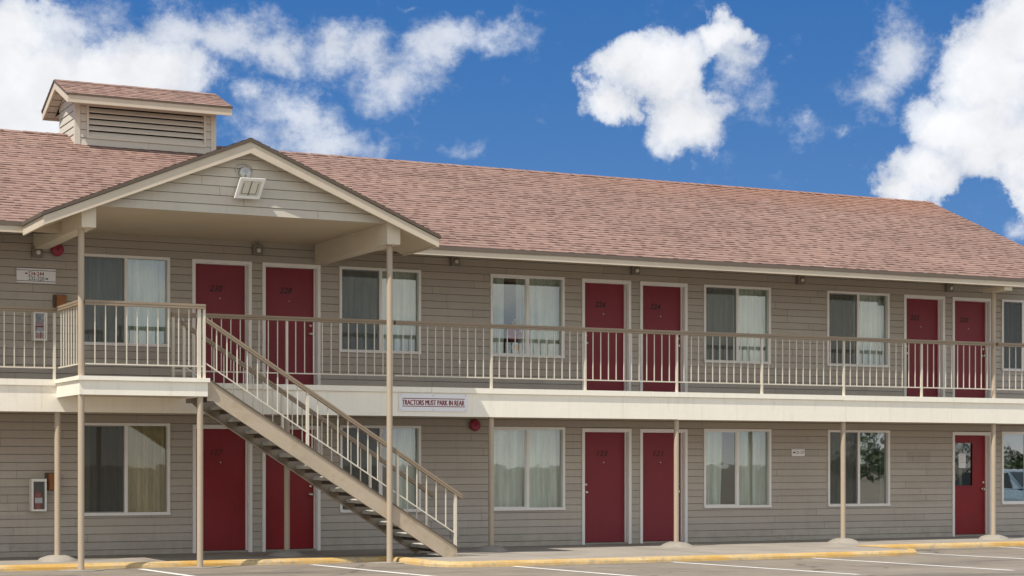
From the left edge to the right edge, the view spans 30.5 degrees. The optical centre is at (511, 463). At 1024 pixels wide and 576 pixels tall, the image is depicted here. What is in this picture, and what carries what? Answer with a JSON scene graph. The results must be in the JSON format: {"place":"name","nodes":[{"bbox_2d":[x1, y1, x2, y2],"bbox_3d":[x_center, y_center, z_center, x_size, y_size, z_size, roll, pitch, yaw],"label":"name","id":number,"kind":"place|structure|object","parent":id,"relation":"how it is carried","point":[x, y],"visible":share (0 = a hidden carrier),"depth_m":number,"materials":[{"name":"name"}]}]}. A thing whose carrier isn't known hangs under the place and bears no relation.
{"place":"outdoors","nodes":[
{"label":"outdoors","id":0,"kind":"place"},
{"bbox_2d":[0,534,1023,575],"bbox_3d":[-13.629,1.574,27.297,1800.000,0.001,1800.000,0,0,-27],"label":"parking lot","id":1,"kind":"structure","parent":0,"point":[1010,564],"depth_m":28.17,"materials":[{"name":"grey asphalt"}]},
{"bbox_2d":[56,395,103,571],"bbox_3d":[-6.317,0.282,27.561,0.693,2.583,0.480,0,0,-27],"label":"support post","id":2,"kind":"object","parent":1,"relation":"on","point":[80,483],"visible":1,"depth_m":27.52,"materials":[{"name":"beige metal"}]},
{"bbox_2d":[140,569,191,575],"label":"parking line","id":3,"kind":"object","parent":1,"relation":"on","point":[166,572],"visible":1,"depth_m":27.07,"materials":[{"name":"white paint"}]},
{"bbox_2d":[176,396,221,568],"bbox_3d":[-4.706,0.282,28.365,0.693,2.583,0.480,0,0,-27],"label":"support post","id":4,"kind":"object","parent":1,"relation":"on","point":[199,482],"visible":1,"depth_m":28.32,"materials":[{"name":"beige metal"}]},
{"bbox_2d":[314,564,428,575],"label":"parking line","id":5,"kind":"object","parent":1,"relation":"on","point":[372,570],"visible":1,"depth_m":27.58,"materials":[{"name":"white paint"}]},
{"bbox_2d":[368,245,403,563],"bbox_3d":[-1.933,-0.935,29.683,0.693,5.018,0.480,0,0,-27],"label":"support post","id":6,"kind":"object","parent":1,"relation":"on","point":[390,404],"visible":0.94,"depth_m":29.64,"materials":[{"name":"beige paint"}]},
{"bbox_2d":[0,541,1023,570],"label":"kerb","id":7,"kind":"structure","parent":1,"relation":"on","point":[910,548],"depth_m":29.55,"materials":[{"name":"yellow paint"}]},
{"bbox_2d":[513,566,630,575],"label":"parking line","id":8,"kind":"object","parent":1,"relation":"on","point":[574,571],"visible":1,"depth_m":27.32,"materials":[{"name":"white paint"}]},
{"bbox_2d":[677,562,855,574],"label":"parking line","id":9,"kind":"object","parent":1,"relation":"on","point":[766,568],"visible":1,"depth_m":28.10,"materials":[{"name":"white paint"}]},
{"bbox_2d":[817,558,1003,569],"bbox_3d":[6.179,1.570,29.419,0.120,0.001,4.341,0,0,-33],"label":"parking line","id":10,"kind":"object","parent":1,"relation":"on","point":[914,564],"visible":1,"depth_m":29.21,"materials":[{"name":"white paint"}]},
{"bbox_2d":[923,553,1023,558],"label":"parking line","id":11,"kind":"object","parent":1,"relation":"on","point":[967,555],"visible":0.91,"depth_m":32.07,"materials":[{"name":"white paint"}]},
{"bbox_2d":[0,535,1023,564],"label":"walkway","id":12,"kind":"structure","parent":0,"point":[633,550],"depth_m":32.03,"materials":[{"name":"concrete"}]},
{"bbox_2d":[37,412,77,561],"bbox_3d":[-6.986,0.351,28.890,0.632,2.321,0.630,0,0,-27],"label":"support post","id":13,"kind":"object","parent":12,"relation":"on","point":[57,556],"visible":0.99,"depth_m":28.86,"materials":[{"name":"beige paint"}]},
{"bbox_2d":[267,415,304,556],"bbox_3d":[-3.659,0.351,30.558,0.644,2.321,0.632,0,0,-27],"label":"support post","id":14,"kind":"object","parent":12,"relation":"on","point":[286,552],"visible":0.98,"depth_m":30.52,"materials":[{"name":"beige metal"}]},
{"bbox_2d":[181,318,462,556],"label":"staircase","id":15,"kind":"structure","parent":12,"relation":"on","point":[273,440],"depth_m":29.64,"materials":[{"name":"beige paint"}]},
{"bbox_2d":[472,417,507,551],"bbox_3d":[-0.355,0.351,32.205,0.642,2.321,0.633,0,0,-27],"label":"support post","id":16,"kind":"object","parent":12,"relation":"on","point":[490,547],"visible":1,"depth_m":32.17,"materials":[{"name":"beige metal"}]},
{"bbox_2d":[0,79,1023,556],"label":"motel building","id":17,"kind":"structure","parent":12,"relation":"on","point":[138,185],"depth_m":33.88,"materials":[{"name":"paint"}]},
{"bbox_2d":[0,306,56,378],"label":"balcony railing","id":18,"kind":"object","parent":17,"relation":"on","point":[29,309],"visible":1,"depth_m":28.69,"materials":[{"name":"beige metal"}]},
{"bbox_2d":[16,268,55,283],"bbox_3d":[-7.656,-3.020,30.249,0.625,0.230,0.020,0,0,-27],"label":"sign","id":19,"kind":"object","parent":17,"relation":"attached to","point":[29,275],"visible":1,"depth_m":30.24,"materials":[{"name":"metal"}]},
{"bbox_2d":[31,246,42,257],"bbox_3d":[-7.628,-3.400,30.209,0.170,0.170,0.117,0,0,-27],"label":"wall lamp","id":20,"kind":"object","parent":17,"relation":"attached to","point":[37,253],"visible":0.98,"depth_m":30.17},
{"bbox_2d":[29,479,46,510],"bbox_3d":[-7.611,0.505,30.186,0.240,0.520,0.174,0,0,-27],"label":"extinguisher cabinet","id":21,"kind":"object","parent":17,"relation":"attached to","point":[42,483],"visible":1,"depth_m":30.15,"materials":[{"name":"metal"}]},
{"bbox_2d":[34,485,42,508],"bbox_3d":[-7.611,0.549,30.194,0.147,0.408,0.119,0,0,-27],"label":"fire extinguisher","id":22,"kind":"object","parent":21,"relation":"in","point":[38,499],"visible":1,"depth_m":30.15,"materials":[{"name":"red metal"}]},
{"bbox_2d":[31,312,46,340],"bbox_3d":[-7.593,-2.210,30.195,0.220,0.480,0.174,0,0,-27],"label":"extinguisher cabinet","id":23,"kind":"object","parent":17,"relation":"attached to","point":[41,314],"visible":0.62,"depth_m":30.16,"materials":[{"name":"white metal"}]},
{"bbox_2d":[35,315,43,338],"bbox_3d":[-7.593,-2.186,30.203,0.147,0.408,0.119,0,0,-27],"label":"fire extinguisher","id":24,"kind":"object","parent":23,"relation":"in","point":[39,328],"visible":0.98,"depth_m":30.16,"materials":[{"name":"red metal"}]},
{"bbox_2d":[45,473,53,489],"bbox_3d":[-7.409,0.292,30.325,0.235,0.285,0.106,0,0,-27],"label":"wall box","id":25,"kind":"object","parent":17,"relation":"attached to","point":[49,477],"visible":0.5,"depth_m":30.28,"materials":[{"name":"orange wood"}]},
{"bbox_2d":[50,244,63,255],"bbox_3d":[-7.344,-3.450,30.356,0.216,0.216,0.109,0,0,-27],"label":"alarm bell","id":26,"kind":"object","parent":17,"relation":"attached to","point":[57,250],"visible":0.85,"depth_m":30.32,"materials":[{"name":"red paint"}]},
{"bbox_2d":[53,295,66,307],"bbox_3d":[-7.304,-2.607,30.377,0.210,0.235,0.106,0,0,-27],"label":"wall box","id":27,"kind":"object","parent":17,"relation":"attached to","point":[58,300],"visible":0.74,"depth_m":30.35,"materials":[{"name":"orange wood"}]},
{"bbox_2d":[78,228,83,375],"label":"support post","id":28,"kind":"object","parent":17,"relation":"on","point":[80,301],"visible":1,"depth_m":27.52,"materials":[{"name":"beige paint"}]},
{"bbox_2d":[84,253,169,346],"bbox_3d":[-6.411,-2.700,31.040,1.540,1.539,0.350,0,0,-27],"label":"window","id":29,"kind":"structure","parent":17,"relation":"in","point":[106,276],"depth_m":31.08,"materials":[{"name":"glass"}]},
{"bbox_2d":[84,423,169,515],"bbox_3d":[-6.411,0.070,31.040,1.540,1.569,0.350,0,0,-27],"label":"window","id":30,"kind":"structure","parent":17,"relation":"in","point":[127,465],"depth_m":31.09,"materials":[{"name":"clear glass"}]},
{"bbox_2d":[56,300,205,377],"bbox_3d":[-5.798,-1.843,28.569,1.920,1.114,1.470,0,0,-27],"label":"balcony railing","id":31,"kind":"object","parent":17,"relation":"on","point":[105,303],"visible":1,"depth_m":28.09,"materials":[{"name":"beige metal"}]},
{"bbox_2d":[192,259,251,383],"bbox_3d":[-4.917,-2.345,31.718,1.040,2.150,0.192,0,0,-27],"label":"door","id":32,"kind":"structure","parent":17,"relation":"in","point":[225,286],"depth_m":31.78,"materials":[{"name":"red paint"}]},
{"bbox_2d":[192,425,251,552],"bbox_3d":[-4.908,0.425,31.723,1.040,2.150,0.192,0,0,-27],"label":"door","id":33,"kind":"structure","parent":17,"relation":"in","point":[227,457],"depth_m":31.78,"materials":[{"name":"red paint"}]},
{"bbox_2d":[234,164,265,198],"bbox_3d":[-3.974,-4.267,28.399,0.465,0.548,0.249,0,0,-27],"label":"floodlight","id":34,"kind":"object","parent":17,"relation":"attached to","point":[248,187],"visible":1,"depth_m":28.38,"materials":[{"name":"metal"}]},
{"bbox_2d":[252,245,262,254],"bbox_3d":[-4.309,-3.620,31.866,0.170,0.170,0.117,0,0,-27],"label":"wall lamp","id":35,"kind":"object","parent":17,"relation":"attached to","point":[257,249],"visible":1,"depth_m":31.83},
{"bbox_2d":[171,312,393,383],"bbox_3d":[-3.683,-1.834,30.502,3.780,1.102,0.090,0,0,-27],"label":"balcony railing","id":36,"kind":"object","parent":17,"relation":"on","point":[286,319],"visible":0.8,"depth_m":30.50,"materials":[{"name":"beige metal"}]},
{"bbox_2d":[262,262,320,384],"bbox_3d":[-3.812,-2.345,32.270,1.050,2.150,0.192,0,0,-27],"label":"door","id":37,"kind":"structure","parent":17,"relation":"in","point":[294,290],"depth_m":32.33,"materials":[{"name":"red paint"}]},
{"bbox_2d":[262,425,320,551],"bbox_3d":[-3.812,0.425,32.270,1.050,2.150,0.192,0,0,-27],"label":"door","id":38,"kind":"structure","parent":17,"relation":"in","point":[305,499],"depth_m":32.33,"materials":[{"name":"red paint"}]},
{"bbox_2d":[339,266,421,353],"bbox_3d":[-2.363,-2.700,33.062,1.590,1.539,0.350,0,0,-27],"label":"window","id":39,"kind":"structure","parent":17,"relation":"in","point":[362,290],"depth_m":33.08,"materials":[{"name":"glass"}]},
{"bbox_2d":[339,423,421,512],"bbox_3d":[-2.337,0.070,33.046,1.608,1.569,0.321,0,0,-26],"label":"window","id":40,"kind":"structure","parent":17,"relation":"in","point":[406,439],"depth_m":33.25,"materials":[{"name":"white paint"}]},
{"bbox_2d":[399,393,466,411],"bbox_3d":[-1.323,-1.022,31.606,1.260,0.293,0.022,0,0,-27],"label":"sign","id":41,"kind":"object","parent":17,"relation":"attached to","point":[437,402],"visible":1,"depth_m":31.60,"materials":[{"name":"metal"}]},
{"bbox_2d":[450,256,459,265],"bbox_3d":[-1.007,-3.610,33.514,0.170,0.170,0.117,0,0,-27],"label":"wall lamp","id":42,"kind":"object","parent":17,"relation":"attached to","point":[454,260],"visible":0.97,"depth_m":33.48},
{"bbox_2d":[451,527,458,537],"bbox_3d":[-1.013,1.230,33.559,0.170,0.200,0.034,0,0,-27],"label":"outlet cover","id":43,"kind":"object","parent":17,"relation":"attached to","point":[457,532],"visible":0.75,"depth_m":33.56,"materials":[{"name":"paint"}]},
{"bbox_2d":[470,419,480,430],"bbox_3d":[-0.660,-0.685,33.693,0.216,0.216,0.109,0,0,-27],"label":"alarm bell","id":44,"kind":"object","parent":17,"relation":"attached to","point":[475,424],"visible":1,"depth_m":33.65,"materials":[{"name":"red paint"}]},
{"bbox_2d":[490,274,564,357],"bbox_3d":[0.227,-2.700,34.355,1.560,1.539,0.350,0,0,-27],"label":"window","id":45,"kind":"structure","parent":17,"relation":"in","point":[540,300],"depth_m":34.51,"materials":[{"name":"glass"}]},
{"bbox_2d":[494,427,565,510],"bbox_3d":[0.227,0.070,34.355,1.580,1.569,0.350,0,0,-27],"label":"window","id":46,"kind":"structure","parent":17,"relation":"in","point":[537,453],"depth_m":34.44,"materials":[{"name":"clear glass"}]},
{"bbox_2d":[582,278,630,390],"bbox_3d":[1.722,-2.345,35.033,1.040,2.150,0.192,0,0,-27],"label":"door","id":47,"kind":"structure","parent":17,"relation":"in","point":[606,303],"depth_m":35.10,"materials":[{"name":"red paint"}]},
{"bbox_2d":[582,428,631,544],"bbox_3d":[1.726,0.425,35.035,1.050,2.150,0.192,0,0,-27],"label":"door","id":48,"kind":"structure","parent":17,"relation":"in","point":[606,453],"depth_m":35.10,"materials":[{"name":"red paint"}]},
{"bbox_2d":[631,266,639,274],"bbox_3d":[2.321,-3.620,35.176,0.170,0.170,0.117,0,0,-27],"label":"wall lamp","id":49,"kind":"object","parent":17,"relation":"attached to","point":[635,270],"visible":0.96,"depth_m":35.14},
{"bbox_2d":[640,281,687,391],"bbox_3d":[2.831,-2.345,35.587,1.040,2.150,0.192,0,0,-27],"label":"door","id":50,"kind":"structure","parent":17,"relation":"in","point":[663,305],"depth_m":35.64,"materials":[{"name":"red paint"}]},
{"bbox_2d":[640,429,687,542],"bbox_3d":[2.831,0.425,35.587,1.040,2.150,0.192,0,0,-27],"label":"door","id":51,"kind":"structure","parent":17,"relation":"in","point":[656,445],"depth_m":35.62,"materials":[{"name":"red paint"}]},
{"bbox_2d":[394,320,994,396],"bbox_3d":[3.765,-1.834,34.221,12.790,1.102,0.090,0,0,-27],"label":"balcony railing","id":52,"kind":"object","parent":17,"relation":"on","point":[585,330],"visible":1,"depth_m":33.95,"materials":[{"name":"beige metal"}]},
{"bbox_2d":[703,284,771,363],"bbox_3d":[4.289,-2.700,36.383,1.580,1.539,0.350,0,0,-27],"label":"window","id":53,"kind":"structure","parent":17,"relation":"in","point":[728,309],"depth_m":36.43,"materials":[{"name":"grey glass"}]},
{"bbox_2d":[703,429,771,507],"bbox_3d":[4.294,0.070,36.385,1.590,1.569,0.350,0,0,-27],"label":"window","id":54,"kind":"structure","parent":17,"relation":"in","point":[752,446],"depth_m":36.54,"materials":[{"name":"glass"}]},
{"bbox_2d":[791,449,804,455],"bbox_3d":[5.612,-0.215,36.874,0.305,0.140,0.020,0,0,-27],"label":"sign","id":55,"kind":"object","parent":17,"relation":"attached to","point":[797,452],"visible":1,"depth_m":36.86,"materials":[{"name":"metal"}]},
{"bbox_2d":[796,275,804,284],"bbox_3d":[5.667,-3.600,36.847,0.170,0.170,0.117,0,0,-27],"label":"wall lamp","id":56,"kind":"object","parent":17,"relation":"attached to","point":[800,279],"visible":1,"depth_m":36.81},
{"bbox_2d":[826,291,889,367],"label":"window","id":57,"kind":"structure","parent":17,"relation":"in","point":[849,314],"depth_m":37.73,"materials":[{"name":"glass"}]},
{"bbox_2d":[827,430,890,506],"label":"window","id":58,"kind":"structure","parent":17,"relation":"in","point":[834,436],"depth_m":37.63,"materials":[{"name":"glass"}]},
{"bbox_2d":[903,294,944,396],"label":"door","id":59,"kind":"structure","parent":17,"relation":"in","point":[924,316],"depth_m":38.42,"materials":[{"name":"red paint"}]},
{"bbox_2d":[945,283,953,291],"bbox_3d":[8.969,-3.600,38.495,0.170,0.170,0.117,0,0,-27],"label":"wall lamp","id":60,"kind":"object","parent":17,"relation":"attached to","point":[949,287],"visible":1,"depth_m":38.46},
{"bbox_2d":[952,297,990,397],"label":"door","id":61,"kind":"structure","parent":17,"relation":"in","point":[971,317],"depth_m":38.96,"materials":[{"name":"red paint"}]},
{"bbox_2d":[952,432,990,536],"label":"door","id":62,"kind":"structure","parent":17,"relation":"in","point":[971,505],"depth_m":39.01,"materials":[{"name":"red paint"}]},
{"bbox_2d":[959,454,965,467],"bbox_3d":[9.310,-0.052,38.881,0.185,0.295,0.004,0,0,-27],"label":"paper notice","id":63,"kind":"object","parent":62,"relation":"attached to","point":[962,460],"visible":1,"depth_m":38.88,"materials":[{"name":"paper"}]},
{"bbox_2d":[977,286,1011,397],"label":"support post","id":64,"kind":"object","parent":17,"relation":"on","point":[993,290],"visible":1,"depth_m":37.10,"materials":[{"name":"beige paint"}]},
{"bbox_2d":[996,343,1023,389],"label":"balcony railing","id":65,"kind":"object","parent":17,"relation":"on","point":[1009,345],"visible":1,"depth_m":37.26,"materials":[{"name":"beige metal"}]},
{"bbox_2d":[1001,299,1023,370],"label":"window","id":66,"kind":"structure","parent":17,"relation":"in","point":[1012,313],"depth_m":39.52,"materials":[{"name":"glass"}]},
{"bbox_2d":[1001,432,1023,503],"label":"window","id":67,"kind":"structure","parent":17,"relation":"in","point":[1002,433],"depth_m":39.19,"materials":[{"name":"glass"}]},
{"bbox_2d":[659,419,693,546],"bbox_3d":[2.951,0.351,33.875,0.624,2.321,0.657,0,0,-27],"label":"support post","id":68,"kind":"object","parent":12,"relation":"on","point":[676,543],"visible":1,"depth_m":33.83,"materials":[{"name":"beige metal"}]},
{"bbox_2d":[827,422,859,543],"bbox_3d":[6.248,0.351,35.511,0.627,2.321,0.650,0,0,-27],"label":"support post","id":69,"kind":"object","parent":12,"relation":"on","point":[843,539],"visible":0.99,"depth_m":35.47,"materials":[{"name":"beige metal"}]},
{"bbox_2d":[979,423,1009,539],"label":"support post","id":70,"kind":"object","parent":12,"relation":"on","point":[993,536],"visible":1,"depth_m":37.10,"materials":[{"name":"beige metal"}]},
{"bbox_2d":[0,0,1023,245],"label":"sky","id":71,"kind":"structure","parent":0,"point":[919,100],"materials":[{"name":"blue"}]},
{"bbox_2d":[506,319,521,353],"bbox_3d":[0.030,-2.301,34.259,0.297,0.671,0.144,0,0,-27],"label":"flower arrangement","id":72,"kind":"object","parent":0,"point":[511,343],"visible":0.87,"depth_m":34.23,"materials":[{"name":"plant"}]}
]}

